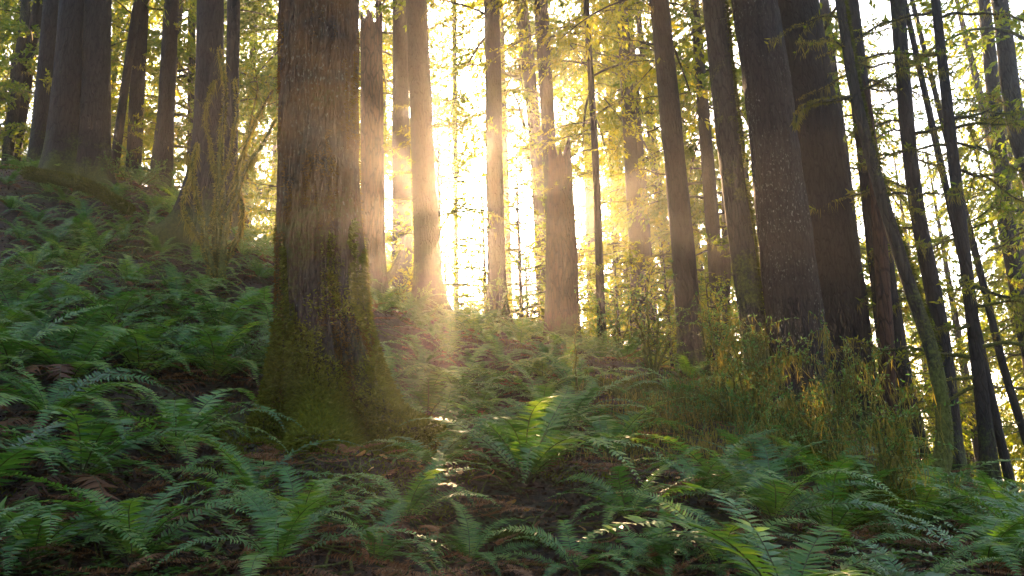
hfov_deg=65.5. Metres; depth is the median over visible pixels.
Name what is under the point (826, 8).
conifer tree
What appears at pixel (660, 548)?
sword fern
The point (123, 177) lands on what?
sword fern
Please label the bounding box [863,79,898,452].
tree snag
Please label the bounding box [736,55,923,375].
conifer tree
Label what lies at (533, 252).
young conifer
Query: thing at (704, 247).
conifer tree
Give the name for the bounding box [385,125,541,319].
young conifer
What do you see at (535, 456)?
sword fern
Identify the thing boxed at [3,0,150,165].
conifer tree
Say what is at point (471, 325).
sword fern
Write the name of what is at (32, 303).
sword fern
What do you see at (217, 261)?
mossy shrub
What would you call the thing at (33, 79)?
conifer tree
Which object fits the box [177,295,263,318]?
sword fern
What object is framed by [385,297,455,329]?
sword fern
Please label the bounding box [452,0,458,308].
conifer tree
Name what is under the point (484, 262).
young conifer
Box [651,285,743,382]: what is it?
young conifer
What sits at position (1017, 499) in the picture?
sword fern
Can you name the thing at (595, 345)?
sword fern
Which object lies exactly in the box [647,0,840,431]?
conifer tree
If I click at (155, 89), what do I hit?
conifer tree
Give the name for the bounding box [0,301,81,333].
sword fern
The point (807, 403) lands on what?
sword fern
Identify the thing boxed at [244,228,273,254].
sword fern
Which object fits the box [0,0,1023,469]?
sky
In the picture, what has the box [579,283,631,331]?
young conifer
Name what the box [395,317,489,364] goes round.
sword fern
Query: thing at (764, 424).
mossy shrub
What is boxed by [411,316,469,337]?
sword fern
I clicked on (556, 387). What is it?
sword fern
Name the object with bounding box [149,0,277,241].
conifer tree
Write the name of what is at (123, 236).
sword fern
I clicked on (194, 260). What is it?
sword fern
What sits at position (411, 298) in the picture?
sword fern
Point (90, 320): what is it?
sword fern
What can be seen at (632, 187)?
conifer tree
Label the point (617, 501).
sword fern
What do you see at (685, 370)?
sword fern
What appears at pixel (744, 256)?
conifer tree
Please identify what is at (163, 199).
sword fern
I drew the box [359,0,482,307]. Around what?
conifer tree
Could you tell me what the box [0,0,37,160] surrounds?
conifer tree
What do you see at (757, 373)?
mossy shrub
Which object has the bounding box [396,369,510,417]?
sword fern
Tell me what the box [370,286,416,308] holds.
sword fern
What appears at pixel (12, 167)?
sword fern
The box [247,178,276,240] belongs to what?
young conifer
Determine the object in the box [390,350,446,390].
sword fern
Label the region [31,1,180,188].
conifer tree
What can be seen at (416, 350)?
sword fern
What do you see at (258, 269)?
sword fern
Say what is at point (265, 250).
sword fern
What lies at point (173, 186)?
sword fern
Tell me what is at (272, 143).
young conifer
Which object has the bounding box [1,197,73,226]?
sword fern
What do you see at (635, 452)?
bank moss
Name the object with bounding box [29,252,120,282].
sword fern
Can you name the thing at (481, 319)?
sword fern
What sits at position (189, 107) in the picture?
conifer tree
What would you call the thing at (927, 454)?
sword fern
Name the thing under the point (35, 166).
sword fern
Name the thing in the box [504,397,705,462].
sword fern
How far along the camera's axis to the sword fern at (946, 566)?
3.75 m
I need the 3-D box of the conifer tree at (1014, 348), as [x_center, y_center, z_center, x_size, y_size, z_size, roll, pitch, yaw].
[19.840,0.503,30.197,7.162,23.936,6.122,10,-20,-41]
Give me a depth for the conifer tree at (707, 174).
20.72 m
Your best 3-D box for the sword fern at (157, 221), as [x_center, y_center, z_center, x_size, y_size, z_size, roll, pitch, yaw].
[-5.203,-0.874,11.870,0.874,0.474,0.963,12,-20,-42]
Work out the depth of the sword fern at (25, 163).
14.55 m
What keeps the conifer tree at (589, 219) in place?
on the ground
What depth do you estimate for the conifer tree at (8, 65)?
30.89 m
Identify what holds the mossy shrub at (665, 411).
on the ground
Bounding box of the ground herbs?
[0,249,954,575]
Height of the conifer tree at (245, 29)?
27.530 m
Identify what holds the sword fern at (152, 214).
on the ground
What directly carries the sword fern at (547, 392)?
on the ground
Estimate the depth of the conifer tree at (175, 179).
37.62 m
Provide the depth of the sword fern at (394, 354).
9.35 m
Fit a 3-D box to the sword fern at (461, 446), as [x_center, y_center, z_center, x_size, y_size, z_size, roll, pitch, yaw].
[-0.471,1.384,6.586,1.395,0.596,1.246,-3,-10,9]
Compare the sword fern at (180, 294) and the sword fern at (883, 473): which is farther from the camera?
the sword fern at (180, 294)
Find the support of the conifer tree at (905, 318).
on the ground
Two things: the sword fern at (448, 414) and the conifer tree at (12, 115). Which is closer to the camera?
the sword fern at (448, 414)
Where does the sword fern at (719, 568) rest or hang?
on the ground
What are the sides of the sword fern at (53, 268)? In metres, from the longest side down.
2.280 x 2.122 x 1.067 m
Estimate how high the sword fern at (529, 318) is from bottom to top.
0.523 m
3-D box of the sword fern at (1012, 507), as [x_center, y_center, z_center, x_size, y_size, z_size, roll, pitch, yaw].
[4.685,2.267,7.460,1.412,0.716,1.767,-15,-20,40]
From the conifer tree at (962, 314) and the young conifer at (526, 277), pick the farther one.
the conifer tree at (962, 314)
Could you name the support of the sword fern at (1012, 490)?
on the ground
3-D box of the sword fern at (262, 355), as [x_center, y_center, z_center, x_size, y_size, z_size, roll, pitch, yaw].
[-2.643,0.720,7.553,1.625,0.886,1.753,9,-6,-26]
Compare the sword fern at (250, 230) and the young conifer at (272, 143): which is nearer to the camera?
the sword fern at (250, 230)
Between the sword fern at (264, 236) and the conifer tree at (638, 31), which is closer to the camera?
the sword fern at (264, 236)
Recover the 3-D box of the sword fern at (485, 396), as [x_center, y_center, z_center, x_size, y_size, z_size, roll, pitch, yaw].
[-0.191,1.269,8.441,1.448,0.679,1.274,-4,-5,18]
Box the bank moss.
[555,368,892,471]
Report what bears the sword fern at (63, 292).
on the ground
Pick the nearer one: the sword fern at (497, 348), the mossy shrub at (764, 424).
the mossy shrub at (764, 424)
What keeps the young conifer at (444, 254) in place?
on the ground
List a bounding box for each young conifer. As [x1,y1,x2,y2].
[245,135,277,243]
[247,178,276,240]
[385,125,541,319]
[385,201,413,305]
[404,177,583,330]
[412,233,479,308]
[446,152,629,333]
[486,222,644,362]
[486,228,591,337]
[509,213,624,348]
[578,245,674,366]
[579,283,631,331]
[581,299,625,357]
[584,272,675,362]
[617,250,740,391]
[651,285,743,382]
[658,272,743,384]
[660,309,738,366]
[707,292,763,386]
[875,360,977,465]
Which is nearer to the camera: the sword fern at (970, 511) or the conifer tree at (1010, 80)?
the sword fern at (970, 511)
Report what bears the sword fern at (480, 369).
on the ground
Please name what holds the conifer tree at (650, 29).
on the ground
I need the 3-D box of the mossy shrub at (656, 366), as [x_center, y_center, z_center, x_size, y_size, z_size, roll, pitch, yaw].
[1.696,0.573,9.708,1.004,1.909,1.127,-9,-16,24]
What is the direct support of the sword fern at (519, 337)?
on the ground
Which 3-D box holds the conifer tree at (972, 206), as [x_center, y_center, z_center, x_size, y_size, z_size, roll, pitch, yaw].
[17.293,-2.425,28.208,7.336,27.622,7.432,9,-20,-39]
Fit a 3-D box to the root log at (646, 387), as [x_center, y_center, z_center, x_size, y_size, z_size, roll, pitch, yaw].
[2.074,1.470,8.717,3.009,1.268,0.703,-8,-16,22]
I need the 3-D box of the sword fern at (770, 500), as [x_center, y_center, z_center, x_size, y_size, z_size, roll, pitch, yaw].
[1.580,1.293,4.744,1.510,0.738,1.362,3,-5,4]
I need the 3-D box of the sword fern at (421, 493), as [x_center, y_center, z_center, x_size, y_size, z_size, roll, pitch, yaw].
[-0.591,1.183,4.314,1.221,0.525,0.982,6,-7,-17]
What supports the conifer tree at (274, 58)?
on the ground
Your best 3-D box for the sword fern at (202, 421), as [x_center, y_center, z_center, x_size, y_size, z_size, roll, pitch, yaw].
[-2.183,0.947,5.386,1.677,0.762,1.620,-7,-16,19]
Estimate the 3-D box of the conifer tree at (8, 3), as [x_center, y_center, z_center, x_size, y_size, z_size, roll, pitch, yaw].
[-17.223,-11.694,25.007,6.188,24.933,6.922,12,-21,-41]
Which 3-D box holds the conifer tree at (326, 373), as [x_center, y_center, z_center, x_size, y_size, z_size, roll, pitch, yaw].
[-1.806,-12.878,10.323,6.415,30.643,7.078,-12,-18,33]
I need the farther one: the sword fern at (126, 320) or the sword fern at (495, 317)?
the sword fern at (495, 317)
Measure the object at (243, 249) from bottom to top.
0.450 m
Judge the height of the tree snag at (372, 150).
6.474 m
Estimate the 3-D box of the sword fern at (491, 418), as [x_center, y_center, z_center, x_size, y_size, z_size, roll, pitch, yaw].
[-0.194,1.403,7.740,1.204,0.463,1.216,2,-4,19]
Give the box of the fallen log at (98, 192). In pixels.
[19,165,137,215]
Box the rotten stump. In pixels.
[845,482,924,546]
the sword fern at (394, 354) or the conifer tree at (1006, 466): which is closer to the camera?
the sword fern at (394, 354)
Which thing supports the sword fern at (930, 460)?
on the ground
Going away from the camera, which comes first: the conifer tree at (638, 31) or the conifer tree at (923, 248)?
the conifer tree at (923, 248)
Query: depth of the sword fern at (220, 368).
7.00 m
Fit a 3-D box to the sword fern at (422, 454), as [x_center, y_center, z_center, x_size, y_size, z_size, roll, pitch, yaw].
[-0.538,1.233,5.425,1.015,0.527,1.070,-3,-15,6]
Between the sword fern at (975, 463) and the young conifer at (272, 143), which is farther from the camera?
the young conifer at (272, 143)
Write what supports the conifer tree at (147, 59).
on the ground
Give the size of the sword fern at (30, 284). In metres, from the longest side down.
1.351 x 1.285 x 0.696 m
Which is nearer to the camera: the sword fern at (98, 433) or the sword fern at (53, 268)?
the sword fern at (98, 433)
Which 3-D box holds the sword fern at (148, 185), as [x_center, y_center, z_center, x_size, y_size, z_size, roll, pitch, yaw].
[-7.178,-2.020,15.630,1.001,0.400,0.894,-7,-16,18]
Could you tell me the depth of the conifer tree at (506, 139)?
28.34 m
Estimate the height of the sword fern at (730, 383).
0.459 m
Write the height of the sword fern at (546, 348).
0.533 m
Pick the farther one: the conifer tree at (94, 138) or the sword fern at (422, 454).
the conifer tree at (94, 138)
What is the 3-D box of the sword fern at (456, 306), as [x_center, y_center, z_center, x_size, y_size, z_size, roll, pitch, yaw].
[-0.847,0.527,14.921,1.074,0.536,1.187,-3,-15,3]
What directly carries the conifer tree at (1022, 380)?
on the ground
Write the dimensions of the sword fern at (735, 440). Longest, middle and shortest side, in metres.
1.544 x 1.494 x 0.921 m
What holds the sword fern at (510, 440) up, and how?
on the ground
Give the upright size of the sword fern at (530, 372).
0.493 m
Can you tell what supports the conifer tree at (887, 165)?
on the ground
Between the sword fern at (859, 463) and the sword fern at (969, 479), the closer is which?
the sword fern at (859, 463)
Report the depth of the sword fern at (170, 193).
13.58 m
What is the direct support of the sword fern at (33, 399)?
on the ground
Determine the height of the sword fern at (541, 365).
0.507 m
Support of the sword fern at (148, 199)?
on the ground
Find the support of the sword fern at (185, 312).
on the ground
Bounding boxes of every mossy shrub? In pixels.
[96,140,184,193]
[167,44,277,283]
[389,280,465,312]
[440,266,543,331]
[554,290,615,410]
[577,277,658,360]
[604,259,690,383]
[622,362,744,443]
[667,273,773,391]
[678,305,825,428]
[717,367,850,484]
[760,309,900,471]
[788,356,967,530]
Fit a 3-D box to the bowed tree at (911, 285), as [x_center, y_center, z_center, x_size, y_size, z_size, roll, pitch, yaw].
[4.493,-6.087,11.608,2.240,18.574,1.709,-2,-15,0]
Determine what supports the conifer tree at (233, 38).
on the ground
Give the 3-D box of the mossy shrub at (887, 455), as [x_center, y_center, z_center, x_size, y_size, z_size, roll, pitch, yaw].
[2.796,1.250,5.948,1.071,1.512,1.111,3,-16,-18]
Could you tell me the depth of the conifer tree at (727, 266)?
23.42 m
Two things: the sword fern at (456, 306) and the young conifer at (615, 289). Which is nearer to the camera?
the sword fern at (456, 306)
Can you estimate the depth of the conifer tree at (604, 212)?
42.34 m
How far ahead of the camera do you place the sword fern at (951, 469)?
11.18 m
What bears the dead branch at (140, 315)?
on the ground
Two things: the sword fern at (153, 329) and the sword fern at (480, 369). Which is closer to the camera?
the sword fern at (153, 329)
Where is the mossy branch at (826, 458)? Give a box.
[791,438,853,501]
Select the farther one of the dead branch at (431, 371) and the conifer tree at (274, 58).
the conifer tree at (274, 58)
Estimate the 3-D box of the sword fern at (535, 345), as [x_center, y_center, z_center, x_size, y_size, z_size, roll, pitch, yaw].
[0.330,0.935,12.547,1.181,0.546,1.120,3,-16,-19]
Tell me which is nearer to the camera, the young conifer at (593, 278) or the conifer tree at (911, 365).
the young conifer at (593, 278)
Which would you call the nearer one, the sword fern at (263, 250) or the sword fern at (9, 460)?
the sword fern at (9, 460)
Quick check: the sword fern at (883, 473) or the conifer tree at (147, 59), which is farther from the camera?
the conifer tree at (147, 59)
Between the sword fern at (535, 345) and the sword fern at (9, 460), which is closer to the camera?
the sword fern at (9, 460)
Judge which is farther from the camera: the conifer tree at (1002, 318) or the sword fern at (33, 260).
the conifer tree at (1002, 318)
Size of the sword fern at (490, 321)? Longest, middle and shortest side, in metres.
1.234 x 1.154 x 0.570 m
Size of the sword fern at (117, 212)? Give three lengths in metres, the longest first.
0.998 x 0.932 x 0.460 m
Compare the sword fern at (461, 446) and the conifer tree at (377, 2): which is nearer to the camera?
the sword fern at (461, 446)
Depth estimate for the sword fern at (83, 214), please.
12.30 m
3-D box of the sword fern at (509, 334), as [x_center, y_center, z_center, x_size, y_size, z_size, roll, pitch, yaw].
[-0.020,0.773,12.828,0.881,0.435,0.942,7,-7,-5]
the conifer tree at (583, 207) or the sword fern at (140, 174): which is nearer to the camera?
the sword fern at (140, 174)
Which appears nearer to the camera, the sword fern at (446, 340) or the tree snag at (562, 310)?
the sword fern at (446, 340)
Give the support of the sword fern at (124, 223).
on the ground
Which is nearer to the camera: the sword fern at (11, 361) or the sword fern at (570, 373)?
the sword fern at (11, 361)
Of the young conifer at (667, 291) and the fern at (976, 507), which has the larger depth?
the young conifer at (667, 291)
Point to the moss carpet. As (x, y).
(252, 439)
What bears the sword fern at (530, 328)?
on the ground
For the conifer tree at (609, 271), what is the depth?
37.77 m
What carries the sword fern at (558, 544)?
on the ground
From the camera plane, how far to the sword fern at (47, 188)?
13.41 m
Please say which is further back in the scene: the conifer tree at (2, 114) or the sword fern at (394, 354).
the conifer tree at (2, 114)
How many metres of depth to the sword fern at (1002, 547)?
4.17 m
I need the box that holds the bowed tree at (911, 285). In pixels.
[764,0,993,481]
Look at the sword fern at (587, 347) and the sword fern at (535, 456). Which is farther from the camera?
the sword fern at (587, 347)
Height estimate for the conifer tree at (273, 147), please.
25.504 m
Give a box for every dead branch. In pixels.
[93,293,177,322]
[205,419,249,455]
[425,370,480,389]
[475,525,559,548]
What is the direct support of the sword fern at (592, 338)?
on the ground
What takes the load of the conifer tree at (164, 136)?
on the ground
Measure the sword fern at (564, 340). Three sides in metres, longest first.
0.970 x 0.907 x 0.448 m
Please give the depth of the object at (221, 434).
5.66 m
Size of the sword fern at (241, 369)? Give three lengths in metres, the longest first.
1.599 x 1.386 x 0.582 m
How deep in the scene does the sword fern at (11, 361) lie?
5.61 m
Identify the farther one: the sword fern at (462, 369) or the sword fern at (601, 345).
the sword fern at (601, 345)
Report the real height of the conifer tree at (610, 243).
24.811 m
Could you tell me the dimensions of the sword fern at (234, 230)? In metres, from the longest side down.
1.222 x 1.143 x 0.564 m
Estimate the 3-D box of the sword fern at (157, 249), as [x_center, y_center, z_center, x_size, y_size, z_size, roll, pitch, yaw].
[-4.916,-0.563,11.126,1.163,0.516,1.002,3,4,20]
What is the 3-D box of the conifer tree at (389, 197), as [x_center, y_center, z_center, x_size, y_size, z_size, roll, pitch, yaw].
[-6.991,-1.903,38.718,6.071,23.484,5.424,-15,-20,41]
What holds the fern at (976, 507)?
on the ground
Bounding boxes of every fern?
[0,154,39,167]
[0,160,21,168]
[0,166,36,186]
[0,194,44,212]
[0,216,63,250]
[0,240,71,271]
[0,245,46,276]
[0,263,161,309]
[0,264,51,288]
[0,267,98,300]
[0,267,99,329]
[0,272,118,333]
[0,289,172,371]
[0,291,132,335]
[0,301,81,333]
[0,302,210,418]
[0,304,112,373]
[0,351,44,393]
[0,363,175,443]
[0,400,246,517]
[0,416,138,485]
[0,472,286,575]
[0,495,215,574]
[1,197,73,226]
[5,216,99,249]
[7,156,39,169]
[13,238,78,260]
[16,170,70,194]
[22,270,266,384]
[28,237,119,267]
[29,182,94,207]
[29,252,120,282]
[33,214,132,248]
[41,219,146,254]
[42,198,135,235]
[44,308,165,354]
[44,375,306,478]
[50,276,188,324]
[55,194,109,220]
[61,314,218,376]
[68,183,111,198]
[68,253,178,297]
[90,198,144,220]
[94,285,251,327]
[96,219,145,242]
[97,208,152,232]
[98,178,159,206]
[100,318,279,391]
[109,180,141,190]
[113,229,189,261]
[115,172,138,183]
[116,165,172,184]
[116,252,237,308]
[117,171,168,189]
[123,399,259,441]
[124,204,168,222]
[126,183,175,215]
[127,276,272,334]
[127,317,268,382]
[131,220,160,233]
[131,265,215,299]
[138,208,172,225]
[142,236,243,265]
[143,198,175,209]
[143,255,205,284]
[143,435,383,508]
[145,189,172,209]
[147,484,448,575]
[150,315,268,374]
[153,179,180,198]
[155,183,176,215]
[176,249,250,287]
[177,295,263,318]
[179,263,246,296]
[188,286,274,338]
[200,465,408,545]
[215,306,270,354]
[218,281,275,307]
[225,362,262,378]
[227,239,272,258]
[229,253,273,279]
[231,226,266,251]
[243,228,262,241]
[244,226,273,242]
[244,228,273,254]
[244,231,273,258]
[245,234,274,256]
[245,260,275,278]
[247,237,273,261]
[291,497,463,575]
[300,451,502,549]
[361,428,498,472]
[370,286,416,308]
[372,292,411,315]
[377,325,414,371]
[380,341,437,386]
[382,328,474,384]
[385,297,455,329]
[389,292,444,316]
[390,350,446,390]
[394,294,441,322]
[394,344,533,407]
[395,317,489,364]
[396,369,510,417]
[398,384,676,486]
[401,383,517,438]
[404,496,548,574]
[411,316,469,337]
[416,295,473,323]
[422,377,540,417]
[426,313,519,341]
[427,309,478,334]
[433,420,590,458]
[435,309,498,323]
[440,346,511,376]
[443,310,511,333]
[443,420,506,454]
[450,302,491,311]
[454,413,522,433]
[458,359,522,387]
[460,322,515,343]
[461,402,595,454]
[463,307,513,329]
[465,334,533,365]
[465,352,604,431]
[465,382,632,450]
[478,519,658,575]
[481,312,511,328]
[486,372,660,436]
[487,319,533,341]
[489,354,572,376]
[490,319,537,333]
[492,350,648,403]
[495,317,544,347]
[499,318,553,339]
[503,354,590,380]
[504,329,573,348]
[504,336,580,360]
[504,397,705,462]
[513,314,542,332]
[513,315,546,335]
[524,341,616,371]
[531,329,593,349]
[539,460,722,548]
[545,331,610,360]
[551,334,607,352]
[557,340,610,356]
[560,340,619,356]
[565,482,978,575]
[567,329,634,360]
[570,330,593,344]
[575,336,641,357]
[580,505,739,575]
[589,335,655,365]
[609,489,839,575]
[614,433,861,514]
[619,366,727,397]
[629,429,789,526]
[653,434,925,553]
[657,354,714,379]
[689,428,873,515]
[707,371,781,396]
[726,457,967,541]
[757,434,959,508]
[787,536,1005,575]
[791,467,979,539]
[796,480,1023,540]
[798,401,868,429]
[838,445,1023,514]
[839,513,1023,574]
[860,475,977,533]
[862,422,960,460]
[869,478,1023,564]
[872,453,967,487]
[874,459,1009,536]
[905,494,993,539]
[910,501,1023,540]
[911,452,977,475]
[913,469,1023,540]
[923,454,987,486]
[936,470,996,491]
[947,478,1023,524]
[951,495,1023,520]
[952,484,1017,515]
[979,478,1017,499]
[982,476,1023,498]
[983,485,1023,507]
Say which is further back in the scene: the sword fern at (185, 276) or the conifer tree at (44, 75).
the conifer tree at (44, 75)
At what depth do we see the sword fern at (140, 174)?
15.12 m
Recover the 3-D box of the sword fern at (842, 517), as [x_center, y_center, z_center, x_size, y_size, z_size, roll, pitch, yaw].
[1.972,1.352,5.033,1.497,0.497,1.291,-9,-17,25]
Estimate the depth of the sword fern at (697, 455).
5.43 m
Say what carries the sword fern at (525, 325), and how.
on the ground
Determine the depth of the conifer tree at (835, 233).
13.03 m
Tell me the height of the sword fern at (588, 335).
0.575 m
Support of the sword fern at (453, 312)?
on the ground
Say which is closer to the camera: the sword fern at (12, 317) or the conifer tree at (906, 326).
the sword fern at (12, 317)
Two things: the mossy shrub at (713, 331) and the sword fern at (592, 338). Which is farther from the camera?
the sword fern at (592, 338)
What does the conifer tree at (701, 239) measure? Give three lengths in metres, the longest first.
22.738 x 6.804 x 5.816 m
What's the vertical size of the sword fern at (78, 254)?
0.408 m
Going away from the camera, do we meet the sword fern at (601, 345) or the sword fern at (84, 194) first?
the sword fern at (601, 345)
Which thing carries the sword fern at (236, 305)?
on the ground
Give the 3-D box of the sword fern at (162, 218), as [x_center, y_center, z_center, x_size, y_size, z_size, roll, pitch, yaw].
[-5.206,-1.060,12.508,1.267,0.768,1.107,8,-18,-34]
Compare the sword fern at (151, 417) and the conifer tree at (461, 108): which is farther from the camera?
the conifer tree at (461, 108)
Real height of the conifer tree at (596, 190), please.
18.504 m
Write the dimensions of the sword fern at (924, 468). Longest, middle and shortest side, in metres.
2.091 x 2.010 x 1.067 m
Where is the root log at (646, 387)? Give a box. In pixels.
[580,375,850,454]
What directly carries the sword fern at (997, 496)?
on the ground
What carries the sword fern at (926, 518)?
on the ground
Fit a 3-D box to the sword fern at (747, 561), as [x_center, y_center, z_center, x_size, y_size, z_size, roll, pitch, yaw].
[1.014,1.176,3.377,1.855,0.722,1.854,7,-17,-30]
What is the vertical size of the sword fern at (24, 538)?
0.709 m
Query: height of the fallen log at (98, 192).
1.340 m
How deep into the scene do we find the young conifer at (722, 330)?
18.55 m
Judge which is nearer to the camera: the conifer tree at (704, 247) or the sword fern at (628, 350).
the sword fern at (628, 350)
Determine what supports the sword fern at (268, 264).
on the ground
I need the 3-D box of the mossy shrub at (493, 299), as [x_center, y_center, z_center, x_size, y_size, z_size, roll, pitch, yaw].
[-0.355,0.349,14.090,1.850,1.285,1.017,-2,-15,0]
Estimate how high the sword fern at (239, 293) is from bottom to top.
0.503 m
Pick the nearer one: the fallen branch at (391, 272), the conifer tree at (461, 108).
the fallen branch at (391, 272)
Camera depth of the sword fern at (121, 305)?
8.38 m
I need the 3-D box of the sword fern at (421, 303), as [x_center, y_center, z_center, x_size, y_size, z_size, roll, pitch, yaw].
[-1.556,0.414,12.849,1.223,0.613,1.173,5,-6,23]
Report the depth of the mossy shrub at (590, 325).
12.72 m
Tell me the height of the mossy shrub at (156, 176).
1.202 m
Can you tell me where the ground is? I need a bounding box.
[0,169,1023,575]
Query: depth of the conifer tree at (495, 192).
16.71 m
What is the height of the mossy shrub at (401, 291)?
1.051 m
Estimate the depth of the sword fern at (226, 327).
7.83 m
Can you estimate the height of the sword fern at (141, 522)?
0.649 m
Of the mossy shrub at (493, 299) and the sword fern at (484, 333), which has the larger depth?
the mossy shrub at (493, 299)
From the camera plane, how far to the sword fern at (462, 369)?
8.71 m
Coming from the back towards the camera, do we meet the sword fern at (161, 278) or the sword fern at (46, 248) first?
the sword fern at (46, 248)
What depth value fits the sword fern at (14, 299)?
8.00 m
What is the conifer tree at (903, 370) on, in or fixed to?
on the ground
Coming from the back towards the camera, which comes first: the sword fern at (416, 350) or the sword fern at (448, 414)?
the sword fern at (416, 350)
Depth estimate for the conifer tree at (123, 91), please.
18.93 m
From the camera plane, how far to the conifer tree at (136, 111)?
19.46 m
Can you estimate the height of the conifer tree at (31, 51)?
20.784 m
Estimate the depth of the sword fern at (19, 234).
11.56 m
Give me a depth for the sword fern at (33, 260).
10.44 m
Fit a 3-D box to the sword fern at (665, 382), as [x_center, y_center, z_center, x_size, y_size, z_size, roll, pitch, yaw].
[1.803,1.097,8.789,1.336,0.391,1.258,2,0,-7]
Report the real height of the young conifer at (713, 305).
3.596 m
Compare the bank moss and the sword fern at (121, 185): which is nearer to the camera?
the bank moss
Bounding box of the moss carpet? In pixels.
[0,167,1023,569]
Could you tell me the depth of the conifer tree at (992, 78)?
20.05 m
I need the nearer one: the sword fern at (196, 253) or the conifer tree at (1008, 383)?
the sword fern at (196, 253)
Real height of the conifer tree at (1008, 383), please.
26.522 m
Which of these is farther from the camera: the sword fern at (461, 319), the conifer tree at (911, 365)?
the conifer tree at (911, 365)
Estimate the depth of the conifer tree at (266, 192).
24.44 m
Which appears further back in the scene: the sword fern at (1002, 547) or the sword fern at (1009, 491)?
the sword fern at (1009, 491)
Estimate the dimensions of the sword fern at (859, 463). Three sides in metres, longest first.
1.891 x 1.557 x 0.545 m
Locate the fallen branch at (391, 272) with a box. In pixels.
[387,248,402,282]
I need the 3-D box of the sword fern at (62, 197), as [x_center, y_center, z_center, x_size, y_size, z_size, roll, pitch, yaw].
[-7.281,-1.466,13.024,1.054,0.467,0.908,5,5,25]
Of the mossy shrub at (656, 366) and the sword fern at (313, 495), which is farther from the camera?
the mossy shrub at (656, 366)
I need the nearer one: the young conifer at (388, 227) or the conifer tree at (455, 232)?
the young conifer at (388, 227)
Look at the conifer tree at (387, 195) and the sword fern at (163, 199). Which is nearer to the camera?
the sword fern at (163, 199)
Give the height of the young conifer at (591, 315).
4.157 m
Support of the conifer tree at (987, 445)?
on the ground
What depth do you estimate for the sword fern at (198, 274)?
10.05 m
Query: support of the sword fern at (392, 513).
on the ground
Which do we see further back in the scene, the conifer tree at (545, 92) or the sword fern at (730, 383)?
the conifer tree at (545, 92)
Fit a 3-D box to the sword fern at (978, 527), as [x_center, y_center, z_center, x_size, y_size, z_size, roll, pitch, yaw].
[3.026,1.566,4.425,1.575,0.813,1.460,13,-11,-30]
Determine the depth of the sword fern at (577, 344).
12.96 m
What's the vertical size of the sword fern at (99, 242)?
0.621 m
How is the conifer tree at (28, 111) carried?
on the ground
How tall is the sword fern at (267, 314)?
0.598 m
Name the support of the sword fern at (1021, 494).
on the ground
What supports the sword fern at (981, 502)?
on the ground
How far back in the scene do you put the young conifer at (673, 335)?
20.35 m
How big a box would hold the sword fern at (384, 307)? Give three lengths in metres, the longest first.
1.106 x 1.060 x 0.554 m
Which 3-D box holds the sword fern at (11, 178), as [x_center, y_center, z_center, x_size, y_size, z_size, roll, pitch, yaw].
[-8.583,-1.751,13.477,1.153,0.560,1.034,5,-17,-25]
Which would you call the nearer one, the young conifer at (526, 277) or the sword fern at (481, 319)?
the sword fern at (481, 319)
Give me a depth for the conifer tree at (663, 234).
24.01 m
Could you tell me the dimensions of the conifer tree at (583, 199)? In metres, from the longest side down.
27.110 x 8.112 x 6.934 m
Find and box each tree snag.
[360,10,393,307]
[542,138,581,344]
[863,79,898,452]
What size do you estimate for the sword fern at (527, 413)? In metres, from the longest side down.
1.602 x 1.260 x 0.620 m
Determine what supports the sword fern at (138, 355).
on the ground
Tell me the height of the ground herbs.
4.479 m
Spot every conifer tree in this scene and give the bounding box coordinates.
[0,0,20,71]
[0,0,36,168]
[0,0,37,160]
[0,0,149,166]
[0,0,194,177]
[0,1,37,159]
[0,2,32,117]
[0,33,36,157]
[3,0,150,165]
[5,5,114,149]
[29,0,195,173]
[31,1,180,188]
[35,0,83,193]
[62,0,196,194]
[111,0,241,182]
[111,0,277,191]
[111,0,277,211]
[114,0,186,168]
[117,9,177,155]
[126,0,223,195]
[141,1,277,239]
[143,0,239,253]
[147,24,256,181]
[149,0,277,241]
[154,0,368,242]
[178,0,360,135]
[224,0,391,185]
[239,0,474,290]
[241,0,451,458]
[247,30,277,245]
[271,0,480,163]
[358,0,483,272]
[358,95,391,260]
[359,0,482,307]
[359,0,534,317]
[359,3,391,261]
[372,0,577,331]
[429,0,645,323]
[430,0,619,317]
[430,0,633,216]
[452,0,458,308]
[466,0,730,386]
[474,0,709,359]
[503,0,698,306]
[531,0,741,362]
[534,0,736,364]
[573,1,703,345]
[575,16,699,348]
[576,0,755,350]
[578,92,663,331]
[578,136,623,302]
[602,0,759,379]
[604,1,753,361]
[606,0,957,446]
[619,0,772,402]
[623,0,877,374]
[625,0,720,310]
[646,34,758,356]
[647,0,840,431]
[658,105,741,364]
[685,3,950,433]
[701,0,940,352]
[729,0,988,464]
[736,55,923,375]
[796,0,1023,496]
[809,0,1020,486]
[836,20,1019,490]
[837,26,999,442]
[866,155,1013,457]
[868,0,1023,493]
[895,0,1023,368]
[896,167,1023,485]
[903,138,1023,478]
[909,0,1023,494]
[910,0,1023,496]
[950,119,1023,480]
[955,0,1023,375]
[956,0,1023,481]
[964,18,1023,473]
[991,234,1023,481]

